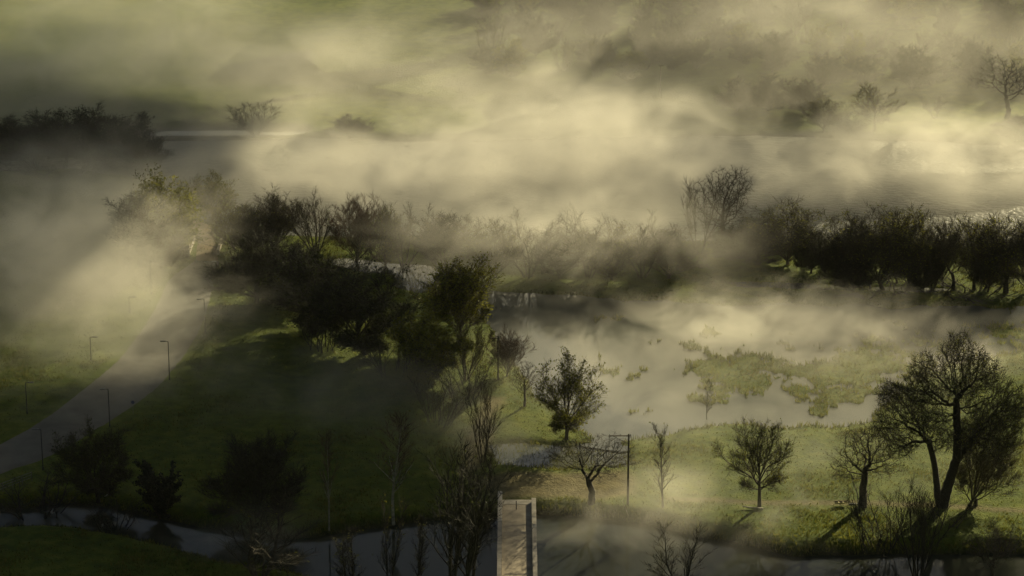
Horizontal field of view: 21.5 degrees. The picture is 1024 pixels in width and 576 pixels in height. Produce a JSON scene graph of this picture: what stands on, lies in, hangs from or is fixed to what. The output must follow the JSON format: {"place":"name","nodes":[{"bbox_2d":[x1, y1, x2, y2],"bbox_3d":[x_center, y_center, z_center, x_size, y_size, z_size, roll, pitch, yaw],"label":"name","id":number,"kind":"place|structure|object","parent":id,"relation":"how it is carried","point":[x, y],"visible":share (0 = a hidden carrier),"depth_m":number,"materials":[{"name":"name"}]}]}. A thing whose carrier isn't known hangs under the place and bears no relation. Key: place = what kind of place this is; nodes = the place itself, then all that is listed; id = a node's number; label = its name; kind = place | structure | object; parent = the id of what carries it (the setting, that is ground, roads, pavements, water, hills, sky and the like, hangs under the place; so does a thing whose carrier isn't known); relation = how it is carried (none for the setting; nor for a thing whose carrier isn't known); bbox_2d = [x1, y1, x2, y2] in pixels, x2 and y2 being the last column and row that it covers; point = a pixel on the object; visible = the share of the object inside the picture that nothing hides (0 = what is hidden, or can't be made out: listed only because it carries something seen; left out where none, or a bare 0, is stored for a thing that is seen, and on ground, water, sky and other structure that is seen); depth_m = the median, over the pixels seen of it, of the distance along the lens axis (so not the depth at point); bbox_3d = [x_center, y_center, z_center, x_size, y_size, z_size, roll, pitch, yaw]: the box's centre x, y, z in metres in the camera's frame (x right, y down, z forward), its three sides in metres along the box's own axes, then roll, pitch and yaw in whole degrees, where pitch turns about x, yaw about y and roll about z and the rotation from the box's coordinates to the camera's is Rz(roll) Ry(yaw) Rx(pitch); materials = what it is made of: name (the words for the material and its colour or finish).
{"place":"outdoors","nodes":[
{"label":"outdoors","id":0,"kind":"place"},
{"bbox_2d":[0,259,218,473],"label":"road","id":1,"kind":"structure","parent":0,"point":[137,371],"depth_m":457.33,"materials":[{"name":"grey asphalt"}]},
{"bbox_2d":[141,128,305,140],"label":"water","id":2,"kind":"structure","parent":0,"point":[205,132],"depth_m":615.42,"materials":[{"name":"grey liquid"}]},
{"bbox_2d":[324,258,441,292],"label":"pool water","id":3,"kind":"structure","parent":0,"point":[411,274],"depth_m":513.43,"materials":[{"name":"grey liquid"}]},
{"bbox_2d":[372,488,409,575],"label":"sapling","id":4,"kind":"object","parent":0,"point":[390,559],"visible":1,"depth_m":373.55,"materials":[{"name":"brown plant"}]},
{"bbox_2d":[0,0,1023,575],"bbox_3d":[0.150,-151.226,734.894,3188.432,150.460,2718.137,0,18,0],"label":"ground","id":5,"kind":"structure","parent":0,"point":[400,70],"depth_m":506.62,"materials":[{"name":"green plant"}]},
{"bbox_2d":[0,112,50,162],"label":"round tree","id":6,"kind":"object","parent":5,"relation":"on","point":[8,140],"visible":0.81,"depth_m":588.77,"materials":[{"name":"green plant"}]},
{"bbox_2d":[0,466,83,519],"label":"thicket","id":7,"kind":"object","parent":5,"relation":"on","point":[42,500],"visible":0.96,"depth_m":404.40,"materials":[{"name":"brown plant"}]},
{"bbox_2d":[10,107,90,160],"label":"round tree","id":8,"kind":"object","parent":5,"relation":"on","point":[35,132],"visible":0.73,"depth_m":590.09,"materials":[{"name":"green plant"}]},
{"bbox_2d":[0,131,127,178],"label":"thicket","id":9,"kind":"object","parent":5,"relation":"on","point":[83,170],"visible":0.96,"depth_m":580.20,"materials":[{"name":"green plant"}]},
{"bbox_2d":[34,101,128,163],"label":"round tree","id":10,"kind":"object","parent":5,"relation":"on","point":[81,119],"visible":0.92,"depth_m":587.70,"materials":[{"name":"green plant"}]},
{"bbox_2d":[47,413,136,502],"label":"round tree","id":11,"kind":"object","parent":5,"relation":"on","point":[97,485],"visible":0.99,"depth_m":402.72,"materials":[{"name":"green plant"}]},
{"bbox_2d":[66,492,150,533],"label":"thicket","id":12,"kind":"object","parent":5,"relation":"on","point":[101,518],"visible":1,"depth_m":397.65,"materials":[{"name":"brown plant"}]},
{"bbox_2d":[78,110,161,162],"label":"round tree","id":13,"kind":"object","parent":5,"relation":"on","point":[142,124],"visible":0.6,"depth_m":590.60,"materials":[{"name":"green plant"}]},
{"bbox_2d":[99,184,171,269],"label":"round tree","id":14,"kind":"object","parent":5,"relation":"on","point":[140,224],"visible":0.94,"depth_m":511.54,"materials":[{"name":"green plant"}]},
{"bbox_2d":[114,127,175,170],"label":"bush","id":15,"kind":"object","parent":5,"relation":"on","point":[134,156],"visible":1,"depth_m":584.38,"materials":[{"name":"green plant"}]},
{"bbox_2d":[130,458,183,519],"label":"evergreen","id":16,"kind":"object","parent":5,"relation":"on","point":[160,498],"visible":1,"depth_m":399.14,"materials":[{"name":"green plant"}]},
{"bbox_2d":[123,227,193,267],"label":"tree","id":17,"kind":"object","parent":5,"relation":"on","point":[171,257],"visible":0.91,"depth_m":513.25,"materials":[{"name":"green plant"}]},
{"bbox_2d":[125,162,207,254],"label":"round tree","id":18,"kind":"object","parent":5,"relation":"on","point":[188,231],"visible":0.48,"depth_m":518.78,"materials":[{"name":"green plant"}]},
{"bbox_2d":[185,168,241,218],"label":"round tree","id":19,"kind":"object","parent":5,"relation":"on","point":[215,188],"visible":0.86,"depth_m":548.16,"materials":[{"name":"green plant"}]},
{"bbox_2d":[204,198,266,246],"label":"tree","id":20,"kind":"object","parent":5,"relation":"on","point":[216,231],"visible":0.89,"depth_m":522.96,"materials":[{"name":"green plant"}]},
{"bbox_2d":[193,215,312,302],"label":"bush","id":21,"kind":"object","parent":5,"relation":"on","point":[247,269],"visible":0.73,"depth_m":491.11,"materials":[{"name":"green plant"}]},
{"bbox_2d":[224,99,282,136],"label":"tree","id":22,"kind":"object","parent":5,"relation":"on","point":[240,119],"visible":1,"depth_m":613.41,"materials":[{"name":"green plant"}]},
{"bbox_2d":[195,426,312,519],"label":"bush","id":23,"kind":"object","parent":5,"relation":"on","point":[253,476],"visible":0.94,"depth_m":394.38,"materials":[{"name":"green plant"}]},
{"bbox_2d":[202,488,332,575],"bbox_3d":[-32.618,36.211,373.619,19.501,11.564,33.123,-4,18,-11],"label":"shrub","id":24,"kind":"object","parent":5,"relation":"on","point":[251,565],"visible":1,"depth_m":375.69,"materials":[{"name":"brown plant"}]},
{"bbox_2d":[236,182,311,246],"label":"vase tree","id":25,"kind":"object","parent":5,"relation":"on","point":[278,210],"visible":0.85,"depth_m":521.04,"materials":[{"name":"green plant"}]},
{"bbox_2d":[280,186,340,251],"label":"vase tree","id":26,"kind":"object","parent":5,"relation":"on","point":[327,231],"visible":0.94,"depth_m":522.02,"materials":[{"name":"brown plant"}]},
{"bbox_2d":[253,242,373,337],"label":"round tree","id":27,"kind":"object","parent":5,"relation":"on","point":[306,280],"visible":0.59,"depth_m":475.71,"materials":[{"name":"green plant"}]},
{"bbox_2d":[327,524,365,575],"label":"sapling","id":28,"kind":"object","parent":5,"relation":"on","point":[345,559],"visible":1,"depth_m":370.29,"materials":[{"name":"green plant"}]},
{"bbox_2d":[320,113,380,139],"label":"bush","id":29,"kind":"object","parent":5,"relation":"on","point":[349,128],"visible":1,"depth_m":609.35,"materials":[{"name":"green plant"}]},
{"bbox_2d":[310,191,393,259],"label":"vase tree","id":30,"kind":"object","parent":5,"relation":"on","point":[362,216],"visible":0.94,"depth_m":516.20,"materials":[{"name":"green plant"}]},
{"bbox_2d":[304,253,424,355],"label":"round tree","id":31,"kind":"object","parent":5,"relation":"on","point":[364,306],"visible":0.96,"depth_m":463.04,"materials":[{"name":"green plant"}]},
{"bbox_2d":[346,202,418,264],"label":"bare tree","id":32,"kind":"object","parent":5,"relation":"on","point":[382,244],"visible":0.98,"depth_m":515.35,"materials":[{"name":"brown plant"}]},
{"bbox_2d":[361,407,416,524],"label":"birch","id":33,"kind":"object","parent":5,"relation":"on","point":[398,459],"visible":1,"depth_m":394.12,"materials":[{"name":"green plant"}]},
{"bbox_2d":[355,317,431,377],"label":"thicket","id":34,"kind":"object","parent":5,"relation":"on","point":[385,359],"visible":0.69,"depth_m":456.10,"materials":[{"name":"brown plant"}]},
{"bbox_2d":[383,301,475,384],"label":"round tree","id":35,"kind":"object","parent":5,"relation":"on","point":[427,340],"visible":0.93,"depth_m":450.94,"materials":[{"name":"green plant"}]},
{"bbox_2d":[398,203,488,271],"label":"bare tree","id":36,"kind":"object","parent":5,"relation":"on","point":[448,241],"visible":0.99,"depth_m":509.52,"materials":[{"name":"brown plant"}]},
{"bbox_2d":[406,372,481,427],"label":"thicket","id":37,"kind":"object","parent":5,"relation":"on","point":[438,403],"visible":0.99,"depth_m":435.29,"materials":[{"name":"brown plant"}]},
{"bbox_2d":[407,250,505,341],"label":"vase tree","id":38,"kind":"object","parent":5,"relation":"on","point":[453,289],"visible":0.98,"depth_m":468.83,"materials":[{"name":"green plant"}]},
{"bbox_2d":[422,347,497,400],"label":"thicket","id":39,"kind":"object","parent":5,"relation":"on","point":[475,385],"visible":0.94,"depth_m":447.51,"materials":[{"name":"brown plant"}]},
{"bbox_2d":[435,312,495,379],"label":"tree","id":40,"kind":"object","parent":5,"relation":"on","point":[477,351],"visible":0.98,"depth_m":453.11,"materials":[{"name":"green plant"}]},
{"bbox_2d":[461,374,506,463],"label":"bare tree","id":41,"kind":"object","parent":5,"relation":"on","point":[487,416],"visible":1,"depth_m":417.19,"materials":[{"name":"brown plant"}]},
{"bbox_2d":[457,215,538,277],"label":"bare tree","id":42,"kind":"object","parent":5,"relation":"on","point":[482,246],"visible":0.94,"depth_m":505.38,"materials":[{"name":"brown plant"}]},
{"bbox_2d":[482,324,535,376],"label":"tree","id":43,"kind":"object","parent":5,"relation":"on","point":[506,352],"visible":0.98,"depth_m":455.93,"materials":[{"name":"green plant"}]},
{"bbox_2d":[491,37,529,77],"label":"hillside tree","id":44,"kind":"object","parent":5,"relation":"on","point":[514,55],"visible":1,"depth_m":659.92,"materials":[{"name":"green plant"}]},
{"bbox_2d":[497,491,536,575],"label":"bridge","id":45,"kind":"structure","parent":5,"relation":"on","point":[517,537],"depth_m":390.11,"materials":[{"name":"concrete"}]},
{"bbox_2d":[486,207,563,278],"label":"bare tree","id":46,"kind":"object","parent":5,"relation":"on","point":[523,248],"visible":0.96,"depth_m":505.55,"materials":[{"name":"brown plant"}]},
{"bbox_2d":[515,14,567,55],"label":"hillside tree","id":47,"kind":"object","parent":5,"relation":"on","point":[535,37],"visible":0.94,"depth_m":681.48,"materials":[{"name":"green plant"}]},
{"bbox_2d":[513,219,619,278],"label":"bush","id":48,"kind":"object","parent":5,"relation":"on","point":[558,255],"visible":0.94,"depth_m":504.33,"materials":[{"name":"green plant"}]},
{"bbox_2d":[525,346,609,440],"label":"round tree","id":49,"kind":"object","parent":5,"relation":"on","point":[560,419],"visible":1,"depth_m":425.81,"materials":[{"name":"green plant"}]},
{"bbox_2d":[556,201,621,277],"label":"bare tree","id":50,"kind":"object","parent":5,"relation":"on","point":[589,241],"visible":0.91,"depth_m":506.26,"materials":[{"name":"brown plant"}]},
{"bbox_2d":[540,432,643,505],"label":"spreading tree","id":51,"kind":"object","parent":5,"relation":"on","point":[591,494],"visible":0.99,"depth_m":402.92,"materials":[{"name":"brown plant"}]},
{"bbox_2d":[553,220,657,279],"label":"bush","id":52,"kind":"object","parent":5,"relation":"on","point":[623,255],"visible":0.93,"depth_m":503.48,"materials":[{"name":"green plant"}]},
{"bbox_2d":[604,50,648,79],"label":"hillside tree","id":53,"kind":"object","parent":5,"relation":"on","point":[626,66],"visible":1,"depth_m":657.94,"materials":[{"name":"green plant"}]},
{"bbox_2d":[591,209,681,278],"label":"bare tree","id":54,"kind":"object","parent":5,"relation":"on","point":[643,240],"visible":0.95,"depth_m":505.34,"materials":[{"name":"brown plant"}]},
{"bbox_2d":[645,31,694,70],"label":"hillside tree","id":55,"kind":"object","parent":5,"relation":"on","point":[670,62],"visible":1,"depth_m":668.53,"materials":[{"name":"green plant"}]},
{"bbox_2d":[628,223,720,278],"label":"bush","id":56,"kind":"object","parent":5,"relation":"on","point":[670,259],"visible":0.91,"depth_m":505.78,"materials":[{"name":"green plant"}]},
{"bbox_2d":[639,519,716,575],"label":"shrub","id":57,"kind":"object","parent":5,"relation":"on","point":[688,564],"visible":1,"depth_m":376.89,"materials":[{"name":"brown plant"}]},
{"bbox_2d":[679,174,737,254],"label":"bare tree","id":58,"kind":"object","parent":5,"relation":"on","point":[689,219],"visible":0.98,"depth_m":518.90,"materials":[{"name":"brown plant"}]},
{"bbox_2d":[699,16,740,50],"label":"hillside tree","id":59,"kind":"object","parent":5,"relation":"on","point":[720,33],"visible":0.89,"depth_m":684.60,"materials":[{"name":"green plant"}]},
{"bbox_2d":[687,165,755,239],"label":"bare tree","id":60,"kind":"object","parent":5,"relation":"on","point":[738,195],"visible":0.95,"depth_m":519.42,"materials":[{"name":"brown plant"}]},
{"bbox_2d":[710,74,761,110],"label":"tree","id":61,"kind":"object","parent":5,"relation":"on","point":[736,96],"visible":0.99,"depth_m":627.42,"materials":[{"name":"green plant"}]},
{"bbox_2d":[726,30,762,64],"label":"hillside tree","id":62,"kind":"object","parent":5,"relation":"on","point":[736,45],"visible":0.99,"depth_m":673.86,"materials":[{"name":"green plant"}]},
{"bbox_2d":[709,414,797,506],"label":"round tree","id":63,"kind":"object","parent":5,"relation":"on","point":[753,452],"visible":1,"depth_m":399.11,"materials":[{"name":"green plant"}]},
{"bbox_2d":[708,212,815,265],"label":"bush","id":64,"kind":"object","parent":5,"relation":"on","point":[747,237],"visible":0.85,"depth_m":514.00,"materials":[{"name":"green plant"}]},
{"bbox_2d":[745,72,801,110],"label":"tree","id":65,"kind":"object","parent":5,"relation":"on","point":[770,94],"visible":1,"depth_m":627.01,"materials":[{"name":"green plant"}]},
{"bbox_2d":[756,28,791,72],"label":"hillside tree","id":66,"kind":"object","parent":5,"relation":"on","point":[776,50],"visible":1,"depth_m":664.58,"materials":[{"name":"green plant"}]},
{"bbox_2d":[737,196,849,264],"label":"tree","id":67,"kind":"object","parent":5,"relation":"on","point":[774,226],"visible":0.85,"depth_m":512.80,"materials":[{"name":"green plant"}]},
{"bbox_2d":[777,75,829,112],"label":"tree","id":68,"kind":"object","parent":5,"relation":"on","point":[802,94],"visible":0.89,"depth_m":626.45,"materials":[{"name":"green plant"}]},
{"bbox_2d":[789,229,832,272],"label":"tree","id":69,"kind":"object","parent":5,"relation":"on","point":[806,262],"visible":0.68,"depth_m":509.28,"materials":[{"name":"green plant"}]},
{"bbox_2d":[805,23,837,63],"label":"hillside tree","id":70,"kind":"object","parent":5,"relation":"on","point":[821,42],"visible":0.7,"depth_m":670.92,"materials":[{"name":"green plant"}]},
{"bbox_2d":[796,94,853,132],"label":"tree","id":71,"kind":"object","parent":5,"relation":"on","point":[818,114],"visible":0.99,"depth_m":610.85,"materials":[{"name":"green plant"}]},
{"bbox_2d":[802,49,852,84],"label":"hillside tree","id":72,"kind":"object","parent":5,"relation":"on","point":[836,74],"visible":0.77,"depth_m":653.36,"materials":[{"name":"green plant"}]},
{"bbox_2d":[807,231,860,285],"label":"tree","id":73,"kind":"object","parent":5,"relation":"on","point":[826,264],"visible":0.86,"depth_m":502.90,"materials":[{"name":"green plant"}]},
{"bbox_2d":[820,112,874,141],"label":"bush","id":74,"kind":"object","parent":5,"relation":"on","point":[846,130],"visible":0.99,"depth_m":607.65,"materials":[{"name":"green plant"}]},
{"bbox_2d":[829,247,886,290],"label":"bush","id":75,"kind":"object","parent":5,"relation":"on","point":[850,277],"visible":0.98,"depth_m":499.32,"materials":[{"name":"green plant"}]},
{"bbox_2d":[839,53,886,84],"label":"hillside tree","id":76,"kind":"object","parent":5,"relation":"on","point":[862,71],"visible":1,"depth_m":653.26,"materials":[{"name":"green plant"}]},
{"bbox_2d":[826,420,903,507],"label":"pollard tree","id":77,"kind":"object","parent":5,"relation":"on","point":[865,469],"visible":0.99,"depth_m":399.75,"materials":[{"name":"green plant"}]},
{"bbox_2d":[823,206,906,288],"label":"vase tree","id":78,"kind":"object","parent":5,"relation":"on","point":[851,246],"visible":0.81,"depth_m":499.87,"materials":[{"name":"green plant"}]},
{"bbox_2d":[818,197,931,289],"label":"vase tree","id":79,"kind":"object","parent":5,"relation":"on","point":[896,244],"visible":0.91,"depth_m":498.20,"materials":[{"name":"green plant"}]},
{"bbox_2d":[845,80,908,131],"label":"round tree","id":80,"kind":"object","parent":5,"relation":"on","point":[876,119],"visible":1,"depth_m":610.75,"materials":[{"name":"green plant"}]},
{"bbox_2d":[840,470,922,556],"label":"thicket","id":81,"kind":"object","parent":5,"relation":"on","point":[859,523],"visible":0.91,"depth_m":386.68,"materials":[{"name":"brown plant"}]},
{"bbox_2d":[887,0,930,28],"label":"hillside tree","id":82,"kind":"object","parent":5,"relation":"on","point":[910,13],"visible":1,"depth_m":693.76,"materials":[{"name":"green plant"}]},
{"bbox_2d":[875,208,945,290],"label":"vase tree","id":83,"kind":"object","parent":5,"relation":"on","point":[917,251],"visible":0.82,"depth_m":498.90,"materials":[{"name":"green plant"}]},
{"bbox_2d":[887,44,938,89],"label":"hillside tree","id":84,"kind":"object","parent":5,"relation":"on","point":[912,81],"visible":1,"depth_m":647.49,"materials":[{"name":"green plant"}]},
{"bbox_2d":[905,245,952,290],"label":"tree","id":85,"kind":"object","parent":5,"relation":"on","point":[932,275],"visible":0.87,"depth_m":500.45,"materials":[{"name":"green plant"}]},
{"bbox_2d":[867,323,1023,508],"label":"willow tree","id":86,"kind":"object","parent":5,"relation":"on","point":[1015,409],"visible":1,"depth_m":396.19,"materials":[{"name":"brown plant"}]},
{"bbox_2d":[920,27,974,63],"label":"hillside tree","id":87,"kind":"object","parent":5,"relation":"on","point":[944,48],"visible":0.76,"depth_m":666.96,"materials":[{"name":"green plant"}]},
{"bbox_2d":[908,270,1023,305],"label":"thicket","id":88,"kind":"object","parent":5,"relation":"on","point":[960,285],"visible":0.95,"depth_m":496.24,"materials":[{"name":"green plant"}]},
{"bbox_2d":[939,210,1002,290],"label":"round tree","id":89,"kind":"object","parent":5,"relation":"on","point":[970,239],"visible":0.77,"depth_m":498.40,"materials":[{"name":"green plant"}]},
{"bbox_2d":[950,41,1001,88],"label":"hillside tree","id":90,"kind":"object","parent":5,"relation":"on","point":[968,74],"visible":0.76,"depth_m":648.75,"materials":[{"name":"green plant"}]},
{"bbox_2d":[942,395,1023,506],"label":"leaning tree","id":91,"kind":"object","parent":5,"relation":"on","point":[982,467],"visible":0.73,"depth_m":400.14,"materials":[{"name":"green plant"}]},
{"bbox_2d":[957,208,1023,293],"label":"round tree","id":92,"kind":"object","parent":5,"relation":"on","point":[1015,258],"visible":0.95,"depth_m":496.21,"materials":[{"name":"green plant"}]},
{"bbox_2d":[967,227,1014,291],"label":"tree","id":93,"kind":"object","parent":5,"relation":"on","point":[979,271],"visible":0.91,"depth_m":497.81,"materials":[{"name":"green plant"}]},
{"bbox_2d":[970,52,1023,118],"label":"bare tree","id":94,"kind":"object","parent":5,"relation":"on","point":[1007,107],"visible":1,"depth_m":621.75,"materials":[{"name":"brown plant"}]},
{"bbox_2d":[987,113,1023,142],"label":"bush","id":95,"kind":"object","parent":5,"relation":"on","point":[1016,125],"visible":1,"depth_m":602.58,"materials":[{"name":"green plant"}]},
{"bbox_2d":[0,135,1023,244],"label":"river water","id":96,"kind":"structure","parent":0,"point":[630,180],"depth_m":580.76,"materials":[{"name":"grey liquid"}]},
{"bbox_2d":[0,504,1023,575],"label":"canal water","id":97,"kind":"structure","parent":0,"point":[576,546],"depth_m":389.80,"materials":[{"name":"grey liquid"}]},
{"bbox_2d":[400,429,520,575],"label":"upright tree","id":98,"kind":"object","parent":97,"relation":"in","point":[474,534],"visible":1,"depth_m":369.44,"materials":[{"name":"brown plant"}]},
{"bbox_2d":[882,470,953,575],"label":"upright tree","id":99,"kind":"object","parent":97,"relation":"in","point":[921,532],"visible":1,"depth_m":377.36,"materials":[{"name":"brown plant"}]},
{"bbox_2d":[960,527,1015,575],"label":"sapling","id":100,"kind":"object","parent":97,"relation":"in","point":[992,566],"visible":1,"depth_m":377.18,"materials":[{"name":"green plant"}]},
{"bbox_2d":[488,443,629,468],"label":"pond water","id":101,"kind":"structure","parent":0,"point":[510,454],"depth_m":423.86,"materials":[{"name":"grey liquid"}]},
{"bbox_2d":[477,291,1023,451],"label":"flood water","id":102,"kind":"structure","parent":0,"point":[550,325],"depth_m":474.77,"materials":[{"name":"grey liquid"}]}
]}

